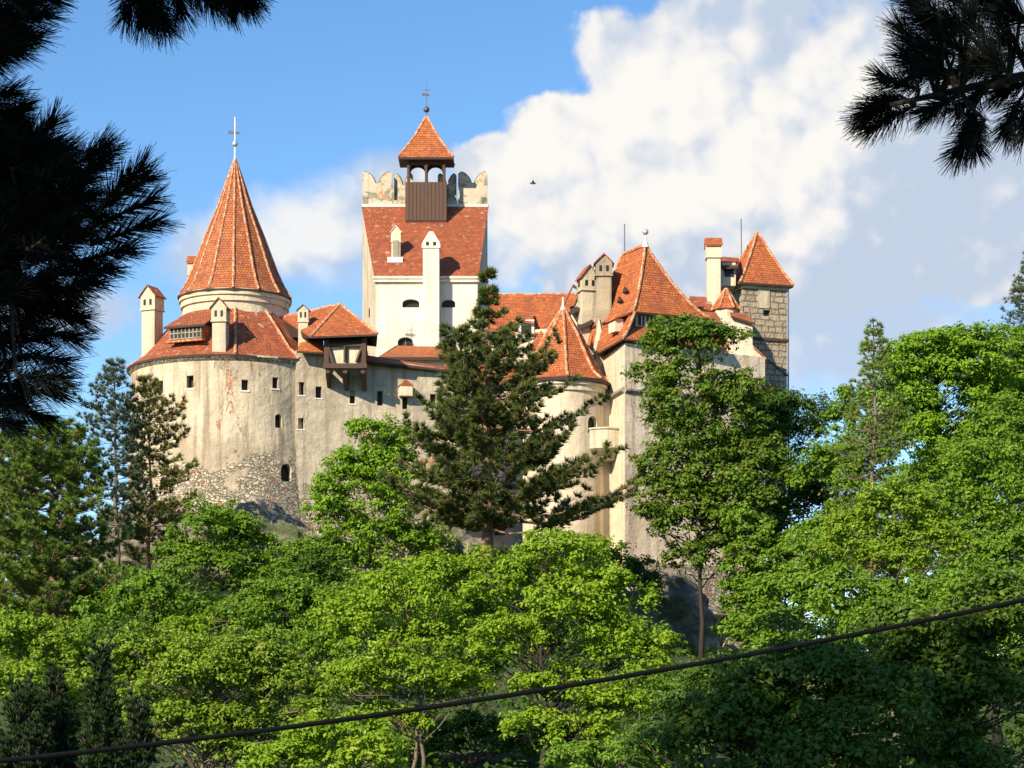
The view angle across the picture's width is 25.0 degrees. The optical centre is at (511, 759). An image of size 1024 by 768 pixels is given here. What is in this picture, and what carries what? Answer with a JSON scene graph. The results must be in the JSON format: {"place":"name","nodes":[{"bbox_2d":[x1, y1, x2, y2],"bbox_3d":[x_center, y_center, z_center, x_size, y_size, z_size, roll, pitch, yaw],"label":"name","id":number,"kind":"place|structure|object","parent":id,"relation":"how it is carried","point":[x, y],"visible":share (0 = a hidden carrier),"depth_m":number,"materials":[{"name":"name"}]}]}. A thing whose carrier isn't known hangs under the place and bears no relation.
{"place":"outdoors","nodes":[
{"label":"outdoors","id":0,"kind":"place"},
{"bbox_2d":[0,577,1023,767],"bbox_3d":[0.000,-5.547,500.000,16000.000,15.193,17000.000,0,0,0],"label":"ground","id":1,"kind":"structure","parent":0,"point":[502,682],"depth_m":117.70,"materials":[{"name":"green plant"}]},
{"bbox_2d":[0,670,59,767],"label":"young conifer","id":2,"kind":"object","parent":1,"relation":"on","point":[19,740],"visible":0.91,"depth_m":34.66,"materials":[{"name":"green plant"}]},
{"bbox_2d":[0,430,60,623],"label":"pine tree","id":3,"kind":"object","parent":1,"relation":"on","point":[20,594],"visible":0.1,"depth_m":133.30,"materials":[{"name":"green plant"}]},
{"bbox_2d":[4,629,93,697],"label":"shrub","id":4,"kind":"object","parent":1,"relation":"on","point":[41,646],"visible":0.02,"depth_m":109.62,"materials":[{"name":"plant"}]},
{"bbox_2d":[28,660,85,767],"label":"young conifer","id":5,"kind":"object","parent":1,"relation":"on","point":[56,707],"visible":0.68,"depth_m":35.45,"materials":[{"name":"green plant"}]},
{"bbox_2d":[0,604,125,746],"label":"broadleaf tree","id":6,"kind":"object","parent":1,"relation":"on","point":[17,638],"visible":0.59,"depth_m":87.38,"materials":[{"name":"green plant"}]},
{"bbox_2d":[0,413,134,637],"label":"pine tree","id":7,"kind":"object","parent":1,"relation":"on","point":[44,563],"visible":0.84,"depth_m":126.22,"materials":[{"name":"green plant"}]},
{"bbox_2d":[53,611,121,654],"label":"shrub","id":8,"kind":"object","parent":1,"relation":"on","point":[93,627],"visible":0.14,"depth_m":119.83,"materials":[{"name":"plant"}]},
{"bbox_2d":[74,631,137,767],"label":"young conifer","id":9,"kind":"object","parent":1,"relation":"on","point":[102,724],"visible":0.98,"depth_m":33.87,"materials":[{"name":"green plant"}]},
{"bbox_2d":[70,357,151,574],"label":"pine tree","id":10,"kind":"object","parent":1,"relation":"on","point":[126,441],"visible":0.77,"depth_m":157.50,"materials":[{"name":"green plant"}]},
{"bbox_2d":[91,562,137,579],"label":"shrub","id":11,"kind":"object","parent":1,"relation":"on","point":[111,567],"visible":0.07,"depth_m":165.00,"materials":[{"name":"plant"}]},
{"bbox_2d":[79,610,173,686],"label":"shrub","id":12,"kind":"object","parent":1,"relation":"on","point":[114,629],"visible":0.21,"depth_m":111.34,"materials":[{"name":"plant"}]},
{"bbox_2d":[0,0,277,449],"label":"pine tree","id":13,"kind":"object","parent":1,"relation":"on","point":[50,200],"visible":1,"depth_m":7.87,"materials":[{"name":"green plant"}]},
{"bbox_2d":[122,687,160,767],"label":"young conifer","id":14,"kind":"object","parent":1,"relation":"on","point":[140,724],"visible":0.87,"depth_m":36.31,"materials":[{"name":"green plant"}]},
{"bbox_2d":[78,503,206,575],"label":"rock","id":15,"kind":"object","parent":1,"relation":"on","point":[125,559],"visible":0.05,"depth_m":166.89,"materials":[{"name":"grey stone"}]},
{"bbox_2d":[109,373,199,570],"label":"pine tree","id":16,"kind":"object","parent":1,"relation":"on","point":[143,526],"visible":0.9,"depth_m":159.22,"materials":[{"name":"green plant"}]},
{"bbox_2d":[69,564,284,657],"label":"broadleaf tree","id":17,"kind":"object","parent":1,"relation":"on","point":[142,583],"visible":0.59,"depth_m":121.09,"materials":[{"name":"green plant"}]},
{"bbox_2d":[157,527,207,578],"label":"rock","id":18,"kind":"object","parent":1,"relation":"on","point":[191,535],"visible":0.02,"depth_m":167.86,"materials":[{"name":"grey stone"}]},
{"bbox_2d":[154,611,228,687],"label":"shrub","id":19,"kind":"object","parent":1,"relation":"on","point":[199,622],"visible":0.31,"depth_m":117.11,"materials":[{"name":"plant"}]},
{"bbox_2d":[81,619,344,767],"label":"broadleaf tree","id":20,"kind":"object","parent":1,"relation":"on","point":[223,664],"visible":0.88,"depth_m":85.08,"materials":[{"name":"green plant"}]},
{"bbox_2d":[148,492,282,590],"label":"broadleaf tree","id":21,"kind":"object","parent":1,"relation":"on","point":[192,553],"visible":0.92,"depth_m":147.10,"materials":[{"name":"green plant"}]},
{"bbox_2d":[179,589,255,611],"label":"shrub","id":22,"kind":"object","parent":1,"relation":"on","point":[208,596],"visible":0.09,"depth_m":135.97,"materials":[{"name":"plant"}]},
{"bbox_2d":[196,501,310,579],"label":"rock","id":23,"kind":"object","parent":1,"relation":"on","point":[283,530],"visible":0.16,"depth_m":165.95,"materials":[{"name":"grey stone"}]},
{"bbox_2d":[209,557,345,644],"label":"broadleaf tree","id":24,"kind":"object","parent":1,"relation":"on","point":[295,586],"visible":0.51,"depth_m":129.18,"materials":[{"name":"green plant"}]},
{"bbox_2d":[226,526,354,584],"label":"broadleaf tree","id":25,"kind":"object","parent":1,"relation":"on","point":[293,548],"visible":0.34,"depth_m":155.32,"materials":[{"name":"green plant"}]},
{"bbox_2d":[268,551,368,615],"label":"broadleaf tree","id":26,"kind":"object","parent":1,"relation":"on","point":[315,567],"visible":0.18,"depth_m":139.83,"materials":[{"name":"green plant"}]},
{"bbox_2d":[231,705,417,767],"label":"broadleaf tree","id":27,"kind":"object","parent":1,"relation":"on","point":[373,745],"visible":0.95,"depth_m":77.52,"materials":[{"name":"green plant"}]},
{"bbox_2d":[285,623,367,712],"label":"tree","id":28,"kind":"object","parent":1,"relation":"on","point":[308,644],"visible":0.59,"depth_m":111.59,"materials":[{"name":"plant"}]},
{"bbox_2d":[307,530,365,572],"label":"rock","id":29,"kind":"object","parent":1,"relation":"on","point":[315,534],"visible":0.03,"depth_m":166.86,"materials":[{"name":"grey stone"}]},
{"bbox_2d":[303,584,391,699],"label":"shrub","id":30,"kind":"object","parent":1,"relation":"on","point":[312,613],"visible":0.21,"depth_m":117.44,"materials":[{"name":"plant"}]},
{"bbox_2d":[326,577,374,592],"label":"shrub","id":31,"kind":"object","parent":1,"relation":"on","point":[346,584],"visible":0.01,"depth_m":143.96,"materials":[{"name":"plant"}]},
{"bbox_2d":[328,613,409,707],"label":"shrub","id":32,"kind":"object","parent":1,"relation":"on","point":[364,636],"visible":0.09,"depth_m":115.60,"materials":[{"name":"plant"}]},
{"bbox_2d":[358,552,382,572],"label":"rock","id":33,"kind":"object","parent":1,"relation":"on","point":[366,568],"depth_m":168.29,"materials":[{"name":"grey stone"}]},
{"bbox_2d":[296,413,461,572],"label":"broadleaf tree","id":34,"kind":"object","parent":1,"relation":"on","point":[395,533],"visible":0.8,"depth_m":157.33,"materials":[{"name":"green plant"}]},
{"bbox_2d":[304,548,501,767],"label":"broadleaf tree","id":35,"kind":"object","parent":1,"relation":"on","point":[411,633],"visible":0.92,"depth_m":97.44,"materials":[{"name":"green plant"}]},
{"bbox_2d":[353,507,481,590],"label":"rock","id":36,"kind":"object","parent":1,"relation":"on","point":[464,536],"visible":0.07,"depth_m":171.84,"materials":[{"name":"grey stone"}]},
{"bbox_2d":[355,541,509,640],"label":"broadleaf tree","id":37,"kind":"object","parent":1,"relation":"on","point":[458,568],"visible":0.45,"depth_m":135.53,"materials":[{"name":"green plant"}]},
{"bbox_2d":[404,535,471,567],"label":"shrub","id":38,"kind":"object","parent":1,"relation":"on","point":[459,550],"visible":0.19,"depth_m":165.25,"materials":[{"name":"plant"}]},
{"bbox_2d":[433,548,477,583],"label":"shrub","id":39,"kind":"object","parent":1,"relation":"on","point":[450,552],"visible":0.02,"depth_m":161.42,"materials":[{"name":"plant"}]},
{"bbox_2d":[126,82,794,653],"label":"castle","id":40,"kind":"structure","parent":1,"relation":"on","point":[256,372],"depth_m":177.23,"materials":[{"name":"paint"}]},
{"bbox_2d":[428,590,513,631],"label":"shrub","id":41,"kind":"object","parent":1,"relation":"on","point":[479,609],"visible":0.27,"depth_m":139.62,"materials":[{"name":"plant"}]},
{"bbox_2d":[427,633,520,765],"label":"tree","id":42,"kind":"object","parent":1,"relation":"on","point":[497,667],"visible":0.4,"depth_m":103.64,"materials":[{"name":"green plant"}]},
{"bbox_2d":[451,557,514,609],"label":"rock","id":43,"kind":"object","parent":1,"relation":"on","point":[497,594],"visible":0.02,"depth_m":170.55,"materials":[{"name":"grey stone"}]},
{"bbox_2d":[396,705,594,765],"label":"bush","id":44,"kind":"object","parent":1,"relation":"on","point":[439,740],"visible":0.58,"depth_m":103.57,"materials":[{"name":"green plant"}]},
{"bbox_2d":[472,543,539,616],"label":"shrub","id":45,"kind":"object","parent":1,"relation":"on","point":[502,551],"visible":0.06,"depth_m":163.69,"materials":[{"name":"plant"}]},
{"bbox_2d":[0,560,1023,767],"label":"undergrowth","id":46,"kind":"object","parent":1,"relation":"on","point":[680,651],"visible":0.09,"depth_m":118.96,"materials":[{"name":"green plant"}]},
{"bbox_2d":[377,264,660,595],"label":"pine tree","id":47,"kind":"object","parent":1,"relation":"on","point":[461,424],"visible":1,"depth_m":147.99,"materials":[{"name":"green plant"}]},
{"bbox_2d":[503,612,583,699],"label":"shrub","id":48,"kind":"object","parent":1,"relation":"on","point":[562,642],"visible":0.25,"depth_m":119.31,"materials":[{"name":"plant"}]},
{"bbox_2d":[505,543,602,631],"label":"tree","id":49,"kind":"object","parent":1,"relation":"on","point":[522,599],"visible":0.02,"depth_m":170.89,"materials":[{"name":"green plant"}]},
{"bbox_2d":[531,555,585,630],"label":"shrub","id":50,"kind":"object","parent":1,"relation":"on","point":[554,566],"visible":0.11,"depth_m":164.92,"materials":[{"name":"plant"}]},
{"bbox_2d":[450,526,685,767],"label":"broadleaf tree","id":51,"kind":"object","parent":1,"relation":"on","point":[602,698],"visible":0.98,"depth_m":93.52,"materials":[{"name":"green plant"}]},
{"bbox_2d":[570,531,615,640],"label":"shrub","id":52,"kind":"object","parent":1,"relation":"on","point":[592,537],"visible":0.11,"depth_m":169.94,"materials":[{"name":"plant"}]},
{"bbox_2d":[539,722,680,767],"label":"broadleaf tree","id":53,"kind":"object","parent":1,"relation":"on","point":[585,750],"visible":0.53,"depth_m":79.62,"materials":[{"name":"green plant"}]},
{"bbox_2d":[577,537,647,632],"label":"shrub","id":54,"kind":"object","parent":1,"relation":"on","point":[617,554],"visible":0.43,"depth_m":166.61,"materials":[{"name":"plant"}]},
{"bbox_2d":[599,666,676,724],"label":"shrub","id":55,"kind":"object","parent":1,"relation":"on","point":[664,686],"visible":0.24,"depth_m":108.82,"materials":[{"name":"plant"}]},
{"bbox_2d":[598,613,678,721],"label":"shrub","id":56,"kind":"object","parent":1,"relation":"on","point":[644,627],"visible":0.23,"depth_m":119.49,"materials":[{"name":"plant"}]},
{"bbox_2d":[609,554,670,632],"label":"shrub","id":57,"kind":"object","parent":1,"relation":"on","point":[654,576],"visible":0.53,"depth_m":165.84,"materials":[{"name":"plant"}]},
{"bbox_2d":[589,568,724,658],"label":"rock","id":58,"kind":"object","parent":1,"relation":"on","point":[679,610],"visible":0.2,"depth_m":170.73,"materials":[{"name":"grey stone"}]},
{"bbox_2d":[615,655,734,767],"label":"broadleaf tree","id":59,"kind":"object","parent":1,"relation":"on","point":[699,673],"visible":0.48,"depth_m":49.91,"materials":[{"name":"green plant"}]},
{"bbox_2d":[663,668,717,703],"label":"shrub","id":60,"kind":"object","parent":1,"relation":"on","point":[687,671],"visible":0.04,"depth_m":119.94,"materials":[{"name":"plant"}]},
{"bbox_2d":[619,309,803,660],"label":"broadleaf tree","id":61,"kind":"object","parent":1,"relation":"on","point":[703,494],"visible":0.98,"depth_m":150.84,"materials":[{"name":"green plant"}]},
{"bbox_2d":[713,499,799,630],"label":"broadleaf tree","id":62,"kind":"object","parent":1,"relation":"on","point":[764,548],"visible":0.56,"depth_m":145.56,"materials":[{"name":"green plant"}]},
{"bbox_2d":[709,598,811,640],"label":"shrub","id":63,"kind":"object","parent":1,"relation":"on","point":[721,630],"visible":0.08,"depth_m":157.96,"materials":[{"name":"plant"}]},
{"bbox_2d":[700,385,841,640],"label":"broadleaf tree","id":64,"kind":"object","parent":1,"relation":"on","point":[786,405],"visible":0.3,"depth_m":158.81,"materials":[{"name":"green plant"}]},
{"bbox_2d":[717,527,859,688],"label":"broadleaf tree","id":65,"kind":"object","parent":1,"relation":"on","point":[787,585],"visible":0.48,"depth_m":95.47,"materials":[{"name":"green plant"}]},
{"bbox_2d":[638,605,943,767],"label":"broadleaf tree","id":66,"kind":"object","parent":1,"relation":"on","point":[782,719],"visible":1,"depth_m":43.10,"materials":[{"name":"green plant"}]},
{"bbox_2d":[792,620,869,699],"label":"shrub","id":67,"kind":"object","parent":1,"relation":"on","point":[813,635],"visible":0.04,"depth_m":119.51,"materials":[{"name":"plant"}]},
{"bbox_2d":[759,419,906,619],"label":"broadleaf tree","id":68,"kind":"object","parent":1,"relation":"on","point":[822,454],"visible":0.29,"depth_m":145.33,"materials":[{"name":"green plant"}]},
{"bbox_2d":[813,611,871,655],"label":"shrub","id":69,"kind":"object","parent":1,"relation":"on","point":[827,621],"depth_m":109.62,"materials":[{"name":"plant"}]},
{"bbox_2d":[809,382,921,611],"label":"broadleaf tree","id":70,"kind":"object","parent":1,"relation":"on","point":[832,414],"visible":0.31,"depth_m":149.40,"materials":[{"name":"green plant"}]},
{"bbox_2d":[827,317,924,715],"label":"spruce tree","id":71,"kind":"object","parent":1,"relation":"on","point":[867,344],"visible":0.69,"depth_m":121.74,"materials":[{"name":"green plant"}]},
{"bbox_2d":[809,473,975,767],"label":"broadleaf tree","id":72,"kind":"object","parent":1,"relation":"on","point":[892,546],"visible":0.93,"depth_m":91.21,"materials":[{"name":"green plant"}]},
{"bbox_2d":[788,524,1023,765],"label":"broadleaf tree","id":73,"kind":"object","parent":1,"relation":"on","point":[994,544],"visible":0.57,"depth_m":83.61,"materials":[{"name":"green plant"}]},
{"bbox_2d":[825,564,1023,767],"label":"broadleaf tree","id":74,"kind":"object","parent":1,"relation":"on","point":[944,654],"visible":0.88,"depth_m":46.38,"materials":[{"name":"green plant"}]},
{"bbox_2d":[839,0,1023,178],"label":"pine tree","id":75,"kind":"object","parent":1,"relation":"on","point":[928,52],"visible":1,"depth_m":7.85,"materials":[{"name":"green plant"}]},
{"bbox_2d":[850,320,1023,566],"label":"broadleaf tree","id":76,"kind":"object","parent":1,"relation":"on","point":[939,356],"visible":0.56,"depth_m":131.04,"materials":[{"name":"green plant"}]},
{"bbox_2d":[877,389,1023,698],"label":"broadleaf tree","id":77,"kind":"object","parent":1,"relation":"on","point":[1000,417],"visible":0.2,"depth_m":123.35,"materials":[{"name":"green plant"}]},
{"bbox_2d":[885,547,1023,747],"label":"broadleaf tree","id":78,"kind":"object","parent":1,"relation":"on","point":[947,583],"visible":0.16,"depth_m":71.64,"materials":[{"name":"green plant"}]},
{"bbox_2d":[907,425,1023,746],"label":"broadleaf tree","id":79,"kind":"object","parent":1,"relation":"on","point":[980,490],"visible":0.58,"depth_m":111.00,"materials":[{"name":"green plant"}]},
{"bbox_2d":[956,323,1023,667],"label":"broadleaf tree","id":80,"kind":"object","parent":1,"relation":"on","point":[1019,373],"visible":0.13,"depth_m":135.13,"materials":[{"name":"green plant"}]},
{"bbox_2d":[1000,251,1023,425],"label":"spruce tree","id":81,"kind":"object","parent":1,"relation":"on","point":[1016,299],"visible":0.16,"depth_m":149.96,"materials":[{"name":"green plant"}]},
{"bbox_2d":[1009,557,1022,692],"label":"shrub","id":82,"kind":"object","parent":1,"relation":"on","point":[1018,567],"visible":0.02,"depth_m":129.35,"materials":[{"name":"plant"}]},
{"bbox_2d":[0,598,1023,763],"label":"cable","id":83,"kind":"object","parent":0,"point":[467,701],"visible":1,"depth_m":14.96,"materials":[{"name":"black rubber"}]},
{"bbox_2d":[0,0,1023,660],"label":"sky","id":84,"kind":"structure","parent":0,"point":[681,122],"materials":[{"name":"blue"}]}
]}

